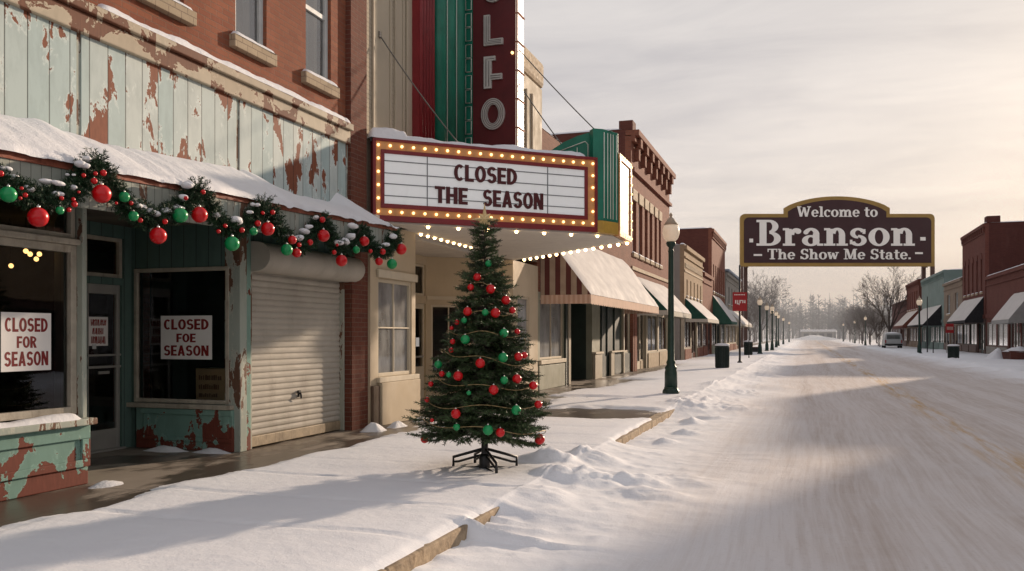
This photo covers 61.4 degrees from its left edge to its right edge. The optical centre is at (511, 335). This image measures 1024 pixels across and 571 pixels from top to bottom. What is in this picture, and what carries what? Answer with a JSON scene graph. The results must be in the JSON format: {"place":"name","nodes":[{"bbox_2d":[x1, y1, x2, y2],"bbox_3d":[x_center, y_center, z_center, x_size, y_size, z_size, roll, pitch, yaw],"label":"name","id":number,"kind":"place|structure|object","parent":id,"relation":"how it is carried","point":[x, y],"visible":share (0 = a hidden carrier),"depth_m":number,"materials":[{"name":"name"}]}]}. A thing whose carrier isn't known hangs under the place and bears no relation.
{"place":"outdoors","nodes":[
{"label":"outdoors","id":0,"kind":"place"},
{"bbox_2d":[0,338,787,526],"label":"pavement","id":1,"kind":"structure","parent":0,"point":[136,471],"depth_m":9.82,"materials":[{"name":"concrete"}]},
{"bbox_2d":[88,480,123,488],"bbox_3d":[-3.908,1.431,8.333,0.299,0.058,0.576,0,0,19],"label":"snow drift","id":2,"kind":"object","parent":1,"relation":"on","point":[106,484],"visible":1,"depth_m":8.26,"materials":[{"name":"white snow"}]},
{"bbox_2d":[143,445,188,452],"bbox_3d":[-4.341,1.421,10.807,0.811,0.078,0.327,0,0,19],"label":"snow drift","id":3,"kind":"object","parent":1,"relation":"on","point":[164,448],"visible":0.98,"depth_m":10.74,"materials":[{"name":"white snow"}]},
{"bbox_2d":[0,0,398,501],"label":"corner shop","id":4,"kind":"structure","parent":1,"relation":"on","point":[239,104],"depth_m":10.86,"materials":[{"name":"teal paint"}]},
{"bbox_2d":[1,312,50,371],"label":"closed poster","id":5,"kind":"object","parent":4,"relation":"attached to","point":[25,341],"visible":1,"depth_m":7.88,"materials":[{"name":"white paper"}]},
{"bbox_2d":[0,198,74,238],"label":"transom window","id":6,"kind":"structure","parent":4,"relation":"in","point":[70,216],"depth_m":8.16,"materials":[{"name":"grey wood"}]},
{"bbox_2d":[0,237,76,421],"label":"display window","id":7,"kind":"structure","parent":4,"relation":"in","point":[70,250],"depth_m":8.32,"materials":[{"name":"beige glass"}]},
{"bbox_2d":[89,317,107,345],"bbox_3d":[-5.160,-0.050,10.748,0.005,0.360,0.307,0,0,19],"label":"sign","id":8,"kind":"object","parent":4,"relation":"attached to","point":[98,331],"depth_m":10.75,"materials":[{"name":"white paper"}]},
{"bbox_2d":[87,234,121,277],"bbox_3d":[-5.144,-0.985,10.806,0.060,0.510,0.619,0,0,19],"label":"transom window","id":9,"kind":"structure","parent":4,"relation":"in","point":[118,242],"depth_m":10.98,"materials":[{"name":"black glass"}]},
{"bbox_2d":[87,283,125,453],"bbox_3d":[-5.114,0.404,10.785,0.150,2.088,0.599,0,0,19],"label":"door","id":10,"kind":"structure","parent":4,"relation":"in","point":[103,440],"depth_m":10.90,"materials":[{"name":"metal"}]},
{"bbox_2d":[138,0,196,26],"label":"window","id":11,"kind":"structure","parent":4,"relation":"in","point":[175,9],"depth_m":9.51,"materials":[{"name":"beige stone"}]},
{"bbox_2d":[134,266,228,404],"bbox_3d":[-4.200,0.000,10.955,1.464,1.720,0.060,0,0,19],"label":"display window","id":12,"kind":"structure","parent":4,"relation":"in","point":[137,272],"depth_m":10.99,"materials":[{"name":"black glass"}]},
{"bbox_2d":[161,315,211,359],"bbox_3d":[-4.138,0.027,10.940,0.786,0.554,0.005,0,0,19],"label":"closed poster","id":13,"kind":"object","parent":4,"relation":"attached to","point":[186,337],"visible":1,"depth_m":10.94,"materials":[{"name":"white paper"}]},
{"bbox_2d":[0,146,404,259],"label":"garland","id":14,"kind":"object","parent":4,"relation":"attached to","point":[87,169],"visible":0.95,"depth_m":8.41,"materials":[{"name":"green plant"}]},
{"bbox_2d":[0,184,16,201],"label":"bauble","id":15,"kind":"object","parent":14,"relation":"hanging from","point":[8,193],"visible":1,"depth_m":6.43,"materials":[{"name":"green glass"}]},
{"bbox_2d":[27,204,48,226],"bbox_3d":[-3.697,-0.934,6.721,0.152,0.179,0.152,0,0,7],"label":"bauble","id":16,"kind":"object","parent":14,"relation":"hanging from","point":[37,216],"visible":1,"depth_m":6.67,"materials":[{"name":"red glass"}]},
{"bbox_2d":[91,182,111,202],"bbox_3d":[-3.490,-1.216,7.326,0.155,0.183,0.155,0,0,7],"label":"bauble","id":17,"kind":"object","parent":14,"relation":"hanging from","point":[101,192],"visible":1,"depth_m":7.28,"materials":[{"name":"red glass"}]},
{"bbox_2d":[119,190,129,201],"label":"bauble","id":18,"kind":"object","parent":14,"relation":"hanging from","point":[124,196],"visible":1,"depth_m":7.54,"materials":[{"name":"green glass"}]},
{"bbox_2d":[128,209,138,220],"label":"bauble","id":19,"kind":"object","parent":14,"relation":"hanging from","point":[133,214],"visible":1,"depth_m":7.65,"materials":[{"name":"green plastic"}]},
{"bbox_2d":[149,225,166,243],"bbox_3d":[-3.272,-0.934,7.966,0.152,0.179,0.152,0,0,7],"label":"bauble","id":20,"kind":"object","parent":14,"relation":"hanging from","point":[157,234],"visible":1,"depth_m":7.92,"materials":[{"name":"red glass"}]},
{"bbox_2d":[172,206,187,222],"bbox_3d":[-3.175,-1.160,8.248,0.140,0.165,0.140,0,0,7],"label":"bauble","id":21,"kind":"object","parent":14,"relation":"hanging from","point":[180,215],"visible":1,"depth_m":8.20,"materials":[{"name":"green glass"}]},
{"bbox_2d":[191,204,207,222],"bbox_3d":[-3.087,-1.204,8.507,0.156,0.184,0.156,0,0,7],"label":"bauble","id":22,"kind":"object","parent":14,"relation":"hanging from","point":[199,214],"visible":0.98,"depth_m":8.46,"materials":[{"name":"red glass"}]},
{"bbox_2d":[224,235,239,250],"bbox_3d":[-2.922,-0.970,8.990,0.152,0.180,0.152,0,0,7],"label":"bauble","id":23,"kind":"object","parent":14,"relation":"hanging from","point":[231,242],"visible":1,"depth_m":8.94,"materials":[{"name":"green plastic"}]},
{"bbox_2d":[261,220,274,235],"bbox_3d":[-2.718,-1.197,9.586,0.149,0.176,0.149,0,0,7],"label":"bauble","id":24,"kind":"object","parent":14,"relation":"hanging from","point":[267,228],"visible":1,"depth_m":9.54,"materials":[{"name":"red glass"}]},
{"bbox_2d":[281,242,292,255],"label":"bauble","id":25,"kind":"object","parent":14,"relation":"hanging from","point":[286,249],"visible":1,"depth_m":9.89,"materials":[{"name":"green plastic"}]},
{"bbox_2d":[317,227,329,241],"bbox_3d":[-2.340,-1.250,10.693,0.151,0.178,0.151,0,0,7],"label":"bauble","id":26,"kind":"object","parent":14,"relation":"hanging from","point":[323,235],"visible":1,"depth_m":10.64,"materials":[{"name":"red glass"}]},
{"bbox_2d":[336,253,346,265],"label":"bauble","id":27,"kind":"object","parent":14,"relation":"hanging from","point":[341,259],"visible":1,"depth_m":11.06,"materials":[{"name":"red glass"}]},
{"bbox_2d":[387,258,396,268],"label":"bauble","id":28,"kind":"object","parent":14,"relation":"hanging from","point":[391,263],"visible":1,"depth_m":12.41,"materials":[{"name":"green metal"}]},
{"bbox_2d":[396,242,406,254],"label":"bauble","id":29,"kind":"object","parent":14,"relation":"hanging from","point":[402,250],"visible":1,"depth_m":12.69,"materials":[{"name":"red glass"}]},
{"bbox_2d":[196,367,224,399],"bbox_3d":[-3.809,0.684,11.295,0.559,0.508,0.322,0,0,19],"label":"sign","id":30,"kind":"object","parent":4,"relation":"on","point":[210,383],"visible":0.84,"depth_m":11.16,"materials":[{"name":"beige paper"}]},
{"bbox_2d":[229,0,276,67],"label":"window","id":31,"kind":"structure","parent":4,"relation":"in","point":[244,43],"depth_m":11.09,"materials":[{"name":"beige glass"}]},
{"bbox_2d":[301,0,339,98],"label":"window","id":32,"kind":"structure","parent":4,"relation":"in","point":[309,76],"depth_m":12.62,"materials":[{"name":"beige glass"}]},
{"bbox_2d":[192,448,230,453],"bbox_3d":[-3.721,1.426,10.649,0.718,0.068,0.280,0,0,19],"label":"snow drift","id":33,"kind":"object","parent":1,"relation":"on","point":[211,451],"visible":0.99,"depth_m":10.59,"materials":[{"name":"white snow"}]},
{"bbox_2d":[360,422,386,431],"bbox_3d":[-2.095,1.388,13.108,0.439,0.144,0.603,0,0,19],"label":"snow drift","id":34,"kind":"object","parent":1,"relation":"on","point":[372,427],"visible":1,"depth_m":12.99,"materials":[{"name":"white snow"}]},
{"bbox_2d":[387,421,406,427],"bbox_3d":[-1.829,1.409,13.667,0.332,0.103,0.612,0,0,19],"label":"snow drift","id":35,"kind":"object","parent":1,"relation":"on","point":[397,424],"visible":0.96,"depth_m":13.57,"materials":[{"name":"white snow"}]},
{"bbox_2d":[401,219,551,472],"bbox_3d":[-0.294,0.112,9.123,1.567,2.697,1.550,0,0,19],"label":"christmas tree","id":36,"kind":"object","parent":1,"relation":"on","point":[485,337],"visible":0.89,"depth_m":8.88,"materials":[{"name":"green plant"}]},
{"bbox_2d":[451,408,460,418],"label":"bauble","id":37,"kind":"object","parent":36,"relation":"hanging from","point":[455,413],"visible":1,"depth_m":8.38,"materials":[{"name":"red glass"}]},
{"bbox_2d":[453,370,462,380],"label":"bauble","id":38,"kind":"object","parent":36,"relation":"hanging from","point":[458,375],"visible":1,"depth_m":8.52,"materials":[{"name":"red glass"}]},
{"bbox_2d":[472,203,496,231],"bbox_3d":[-0.288,-1.238,9.059,0.274,0.315,0.059,0,0,-12],"label":"star topper","id":39,"kind":"object","parent":36,"relation":"attached to","point":[484,217],"visible":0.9,"depth_m":9.05,"materials":[{"name":"gold metal"}]},
{"bbox_2d":[483,424,492,434],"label":"bauble","id":40,"kind":"object","parent":36,"relation":"hanging from","point":[487,429],"visible":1,"depth_m":8.33,"materials":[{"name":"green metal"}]},
{"bbox_2d":[489,383,497,394],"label":"bauble","id":41,"kind":"object","parent":36,"relation":"hanging from","point":[493,389],"visible":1,"depth_m":8.40,"materials":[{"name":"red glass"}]},
{"bbox_2d":[498,352,507,361],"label":"bauble","id":42,"kind":"object","parent":36,"relation":"hanging from","point":[502,356],"visible":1,"depth_m":8.55,"materials":[{"name":"green metal"}]},
{"bbox_2d":[367,0,632,425],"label":"picture theatre","id":43,"kind":"structure","parent":1,"relation":"on","point":[454,117],"depth_m":15.20,"materials":[{"name":"paint"}]},
{"bbox_2d":[378,278,410,376],"bbox_3d":[-1.996,-0.125,14.425,0.060,1.590,1.253,0,0,19],"label":"display window","id":44,"kind":"structure","parent":43,"relation":"in","point":[392,285],"depth_m":14.63,"materials":[{"name":"beige glass"}]},
{"bbox_2d":[415,303,423,398],"bbox_3d":[-2.122,0.360,19.365,0.070,2.160,0.636,0,0,19],"label":"door","id":45,"kind":"structure","parent":43,"relation":"in","point":[418,369],"depth_m":19.58,"materials":[{"name":"brown wood"}]},
{"bbox_2d":[415,264,423,295],"bbox_3d":[-2.122,-1.250,19.350,0.060,0.700,0.606,0,0,19],"label":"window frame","id":46,"kind":"structure","parent":43,"relation":"in","point":[418,265],"depth_m":19.58,"materials":[{"name":"beige wood"}]},
{"bbox_2d":[431,305,464,371],"bbox_3d":[-1.474,0.075,19.956,0.880,1.550,0.060,0,0,-24],"label":"ticket window","id":47,"kind":"structure","parent":43,"relation":"in","point":[432,306],"depth_m":19.77,"materials":[{"name":"beige wood"}]},
{"bbox_2d":[518,296,527,359],"bbox_3d":[0.237,-0.100,21.338,0.060,1.700,0.932,0,0,19],"label":"display window","id":48,"kind":"structure","parent":43,"relation":"in","point":[525,315],"depth_m":21.67,"materials":[{"name":"grey glass"}]},
{"bbox_2d":[526,128,658,390],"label":"awning shop","id":49,"kind":"structure","parent":1,"relation":"on","point":[591,302],"depth_m":27.81,"materials":[{"name":"beige fabric"}]},
{"bbox_2d":[540,298,561,359],"bbox_3d":[1.059,-0.175,23.837,0.060,1.650,2.300,0,0,19],"label":"display window","id":50,"kind":"structure","parent":49,"relation":"in","point":[545,335],"depth_m":23.82,"materials":[{"name":"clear glass"}]},
{"bbox_2d":[600,306,620,376],"bbox_3d":[3.534,0.214,31.101,0.130,2.468,3.650,0,0,19],"label":"window","id":51,"kind":"structure","parent":49,"relation":"in","point":[610,317],"depth_m":30.97,"materials":[{"name":"glass"}]},
{"bbox_2d":[625,314,628,351],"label":"display window","id":52,"kind":"structure","parent":49,"relation":"in","point":[627,350],"depth_m":34.22,"materials":[{"name":"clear glass"}]},
{"bbox_2d":[551,120,690,370],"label":"brick block","id":53,"kind":"structure","parent":1,"relation":"on","point":[653,175],"depth_m":38.11,"materials":[{"name":"brown brick"}]},
{"bbox_2d":[637,315,640,368],"bbox_3d":[5.339,0.245,36.652,0.120,2.390,1.000,0,0,19],"label":"door","id":54,"kind":"structure","parent":53,"relation":"in","point":[639,344],"depth_m":37.00,"materials":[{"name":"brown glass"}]},
{"bbox_2d":[648,315,656,351],"bbox_3d":[6.402,-0.100,39.518,0.060,1.700,2.696,0,0,19],"label":"display window","id":55,"kind":"structure","parent":53,"relation":"in","point":[651,350],"depth_m":39.57,"materials":[{"name":"beige wood"}]},
{"bbox_2d":[652,316,666,350],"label":"display window","id":56,"kind":"structure","parent":53,"relation":"in","point":[662,349],"depth_m":42.39,"materials":[{"name":"beige wood"}]},
{"bbox_2d":[673,243,718,359],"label":"tan brick shop","id":57,"kind":"structure","parent":1,"relation":"on","point":[688,291],"depth_m":51.06,"materials":[{"name":"brown brick"}]},
{"bbox_2d":[697,322,701,346],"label":"display window","id":58,"kind":"structure","parent":57,"relation":"in","point":[699,326],"depth_m":57.36,"materials":[{"name":"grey glass"}]},
{"bbox_2d":[675,227,736,353],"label":"maroon brick block","id":59,"kind":"structure","parent":1,"relation":"on","point":[709,244],"depth_m":64.83,"materials":[{"name":"brown brick"}]},
{"bbox_2d":[712,323,715,344],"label":"display window","id":60,"kind":"structure","parent":59,"relation":"in","point":[713,325],"depth_m":65.87,"materials":[{"name":"clear glass"}]},
{"bbox_2d":[703,271,713,355],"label":"narrow brick shop","id":61,"kind":"structure","parent":1,"relation":"on","point":[708,279],"depth_m":61.37,"materials":[{"name":"brown brick"}]},
{"bbox_2d":[703,324,706,345],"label":"display window","id":62,"kind":"structure","parent":61,"relation":"in","point":[704,325],"depth_m":60.15,"materials":[{"name":"grey glass"}]},
{"bbox_2d":[725,269,751,350],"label":"grey shop","id":63,"kind":"structure","parent":1,"relation":"on","point":[731,287],"depth_m":80.48,"materials":[{"name":"grey brick"}]},
{"bbox_2d":[757,296,762,353],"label":"street lamp","id":64,"kind":"object","parent":1,"relation":"on","point":[759,301],"visible":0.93,"depth_m":64.87,"materials":[{"name":"black metal"}]},
{"bbox_2d":[765,304,768,350],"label":"street lamp","id":65,"kind":"object","parent":1,"relation":"on","point":[766,344],"visible":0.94,"depth_m":77.67,"materials":[{"name":"black metal"}]},
{"bbox_2d":[748,270,791,341],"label":"bare tree","id":66,"kind":"object","parent":1,"relation":"on","point":[752,299],"visible":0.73,"depth_m":174.81,"materials":[{"name":"brown plant"}]},
{"bbox_2d":[770,304,773,349],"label":"street lamp","id":67,"kind":"object","parent":1,"relation":"on","point":[772,311],"visible":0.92,"depth_m":80.39,"materials":[{"name":"black metal"}]},
{"bbox_2d":[764,303,790,331],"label":"bare tree","id":68,"kind":"object","parent":1,"relation":"on","point":[780,321],"visible":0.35,"depth_m":243.97,"materials":[{"name":"grey plant"}]},
{"bbox_2d":[775,311,793,338],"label":"bare tree","id":69,"kind":"object","parent":1,"relation":"on","point":[785,321],"visible":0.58,"depth_m":310.16,"materials":[{"name":"grey plant"}]},
{"bbox_2d":[90,338,882,430],"bbox_3d":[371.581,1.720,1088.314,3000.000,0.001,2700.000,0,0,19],"label":"ground","id":70,"kind":"structure","parent":0,"point":[102,425],"depth_m":16.81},
{"bbox_2d":[378,409,674,570],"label":"kerb","id":71,"kind":"structure","parent":70,"relation":"on","point":[426,553],"depth_m":6.27,"materials":[{"name":"concrete"}]},
{"bbox_2d":[748,301,765,339],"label":"bare tree","id":72,"kind":"object","parent":70,"relation":"on","point":[750,318],"visible":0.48,"depth_m":154.55,"materials":[{"name":"grey plant"}]},
{"bbox_2d":[748,293,776,341],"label":"bare tree","id":73,"kind":"object","parent":70,"relation":"on","point":[761,318],"visible":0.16,"depth_m":219.08,"materials":[{"name":"brown plant"}]},
{"bbox_2d":[748,282,780,342],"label":"bare tree","id":74,"kind":"object","parent":70,"relation":"on","point":[754,338],"visible":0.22,"depth_m":192.50,"materials":[{"name":"brown plant"}]},
{"bbox_2d":[800,329,835,337],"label":"bridge","id":75,"kind":"structure","parent":70,"relation":"on","point":[822,332],"depth_m":306.81,"materials":[{"name":"grey concrete"}]},
{"bbox_2d":[524,0,1023,330],"label":"sky","id":76,"kind":"structure","parent":0,"point":[753,106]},
{"bbox_2d":[748,330,881,337],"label":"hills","id":77,"kind":"structure","parent":0,"point":[847,335],"depth_m":549.19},
{"bbox_2d":[947,216,1023,353],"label":"arched brick block","id":78,"kind":"structure","parent":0,"point":[990,245],"depth_m":65.16,"materials":[{"name":"red brick"}]},
{"bbox_2d":[963,324,968,343],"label":"display window","id":79,"kind":"structure","parent":78,"relation":"in","point":[965,326],"depth_m":72.28,"materials":[{"name":"white glass"}]},
{"bbox_2d":[970,323,975,344],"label":"display window","id":80,"kind":"structure","parent":78,"relation":"in","point":[972,326],"depth_m":69.20,"materials":[{"name":"white glass"}]},
{"bbox_2d":[981,323,983,352],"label":"door","id":81,"kind":"structure","parent":78,"relation":"in","point":[982,324],"depth_m":66.18,"materials":[{"name":"brown"}]},
{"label":"pavement","id":82,"kind":"structure","parent":0,"visible":0},
{"bbox_2d":[916,296,921,352],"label":"street lamp","id":83,"kind":"object","parent":82,"relation":"on","point":[919,304],"visible":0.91,"depth_m":65.07,"materials":[{"name":"black metal"}]},
{"bbox_2d":[907,269,961,348],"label":"teal shop","id":84,"kind":"structure","parent":82,"relation":"on","point":[932,288],"depth_m":88.16,"materials":[{"name":"paint"}]},
{"bbox_2d":[946,324,953,352],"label":"street sign","id":85,"kind":"object","parent":82,"relation":"on","point":[949,328],"visible":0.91,"depth_m":65.96,"materials":[{"name":"metal"}]},
{"bbox_2d":[942,277,961,350],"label":"tan shop","id":86,"kind":"structure","parent":82,"relation":"on","point":[952,290],"depth_m":78.69,"materials":[{"name":"brick"}]},
{"bbox_2d":[956,324,961,343],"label":"display window","id":87,"kind":"structure","parent":86,"relation":"in","point":[958,327],"depth_m":75.32,"materials":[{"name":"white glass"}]},
{"bbox_2d":[984,264,1023,353],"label":"brick store","id":88,"kind":"structure","parent":82,"relation":"on","point":[1004,315],"depth_m":56.91,"materials":[{"name":"red brick"}]},
{"bbox_2d":[987,322,995,345],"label":"display window","id":89,"kind":"structure","parent":88,"relation":"in","point":[991,328],"depth_m":62.47,"materials":[{"name":"white glass"}]},
{"bbox_2d":[998,324,1006,346],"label":"display window","id":90,"kind":"structure","parent":88,"relation":"in","point":[1002,328],"depth_m":58.97,"materials":[{"name":"white glass"}]},
{"bbox_2d":[985,346,1023,359],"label":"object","id":91,"kind":"structure","parent":82,"relation":"on","point":[1015,353],"depth_m":49.26,"materials":[{"name":"red brick"}]},
{"label":"road","id":92,"kind":"structure","parent":0,"visible":0},
{"bbox_2d":[0,338,1023,570],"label":"snow","id":93,"kind":"structure","parent":92,"relation":"on","point":[820,455],"depth_m":8.12,"materials":[{"name":"white snow"}]},
{"bbox_2d":[662,213,679,393],"bbox_3d":[3.852,-0.765,20.875,0.405,4.430,0.405,0,0,19],"label":"street lamp","id":94,"kind":"object","parent":93,"relation":"on","point":[670,232],"visible":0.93,"depth_m":20.80,"materials":[{"name":"green metal"}]},
{"bbox_2d":[715,343,729,367],"bbox_3d":[8.996,0.870,36.871,0.622,1.060,0.622,0,0,19],"label":"litter bin","id":95,"kind":"object","parent":93,"relation":"on","point":[722,350],"visible":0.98,"depth_m":36.63,"materials":[{"name":"black metal"}]},
{"bbox_2d":[733,265,746,362],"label":"banner pole","id":96,"kind":"object","parent":93,"relation":"on","point":[739,301],"visible":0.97,"depth_m":43.81,"materials":[{"name":"black metal"}]},
{"bbox_2d":[744,340,752,354],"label":"litter bin","id":97,"kind":"object","parent":93,"relation":"on","point":[746,347],"visible":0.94,"depth_m":61.12,"materials":[{"name":"black metal"}]},
{"bbox_2d":[791,335,841,339],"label":"snow bank","id":98,"kind":"structure","parent":93,"relation":"on","point":[814,337],"depth_m":277.81,"materials":[{"name":"white snow"}]},
{"bbox_2d":[748,288,905,338],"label":"woods","id":99,"kind":"object","parent":93,"relation":"on","point":[815,319],"visible":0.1,"depth_m":363.27,"materials":[{"name":"grey plant"}]},
{"bbox_2d":[740,196,934,347],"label":"welcome sign","id":100,"kind":"object","parent":93,"relation":"on","point":[836,231],"visible":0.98,"depth_m":100.36,"materials":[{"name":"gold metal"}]},
{"bbox_2d":[882,332,902,347],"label":"parked van","id":101,"kind":"object","parent":93,"relation":"on","point":[892,339],"visible":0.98,"depth_m":97.83,"materials":[{"name":"paint"}]},
{"bbox_2d":[892,299,906,345],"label":"brick shop","id":102,"kind":"structure","parent":93,"relation":"on","point":[903,331],"depth_m":120.82,"materials":[{"name":"brown brick"}]},
{"bbox_2d":[894,278,920,346],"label":"rust brick shop","id":103,"kind":"structure","parent":93,"relation":"on","point":[913,288],"depth_m":107.28,"materials":[{"name":"red brick"}]},
{"bbox_2d":[947,344,959,357],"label":"litter bin","id":104,"kind":"object","parent":93,"relation":"on","point":[953,350],"visible":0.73,"depth_m":49.25,"materials":[{"name":"black metal"}]},
{"bbox_2d":[841,304,866,339],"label":"bare tree","id":105,"kind":"object","parent":92,"relation":"on","point":[845,311],"visible":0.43,"depth_m":196.90,"materials":[{"name":"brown plant"}]},
{"bbox_2d":[847,301,875,342],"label":"bare tree","id":106,"kind":"object","parent":92,"relation":"on","point":[854,315],"visible":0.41,"depth_m":166.63,"materials":[{"name":"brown plant"}]},
{"bbox_2d":[854,311,869,343],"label":"young tree","id":107,"kind":"object","parent":92,"relation":"on","point":[857,323],"visible":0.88,"depth_m":139.31,"materials":[{"name":"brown plant"}]},
{"bbox_2d":[851,304,883,343],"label":"bare tree","id":108,"kind":"object","parent":92,"relation":"on","point":[872,314],"visible":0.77,"depth_m":140.60,"materials":[{"name":"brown plant"}]},
{"bbox_2d":[866,304,891,342],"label":"bare tree","id":109,"kind":"object","parent":92,"relation":"on","point":[878,319],"visible":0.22,"depth_m":152.20,"materials":[{"name":"brown plant"}]},
{"bbox_2d":[870,315,889,346],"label":"young tree","id":110,"kind":"object","parent":92,"relation":"on","point":[882,323],"visible":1,"depth_m":108.79,"materials":[{"name":"brown plant"}]},
{"bbox_2d":[852,267,920,331],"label":"bare tree","id":111,"kind":"object","parent":92,"relation":"on","point":[887,295],"visible":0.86,"depth_m":116.23,"materials":[{"name":"brown plant"}]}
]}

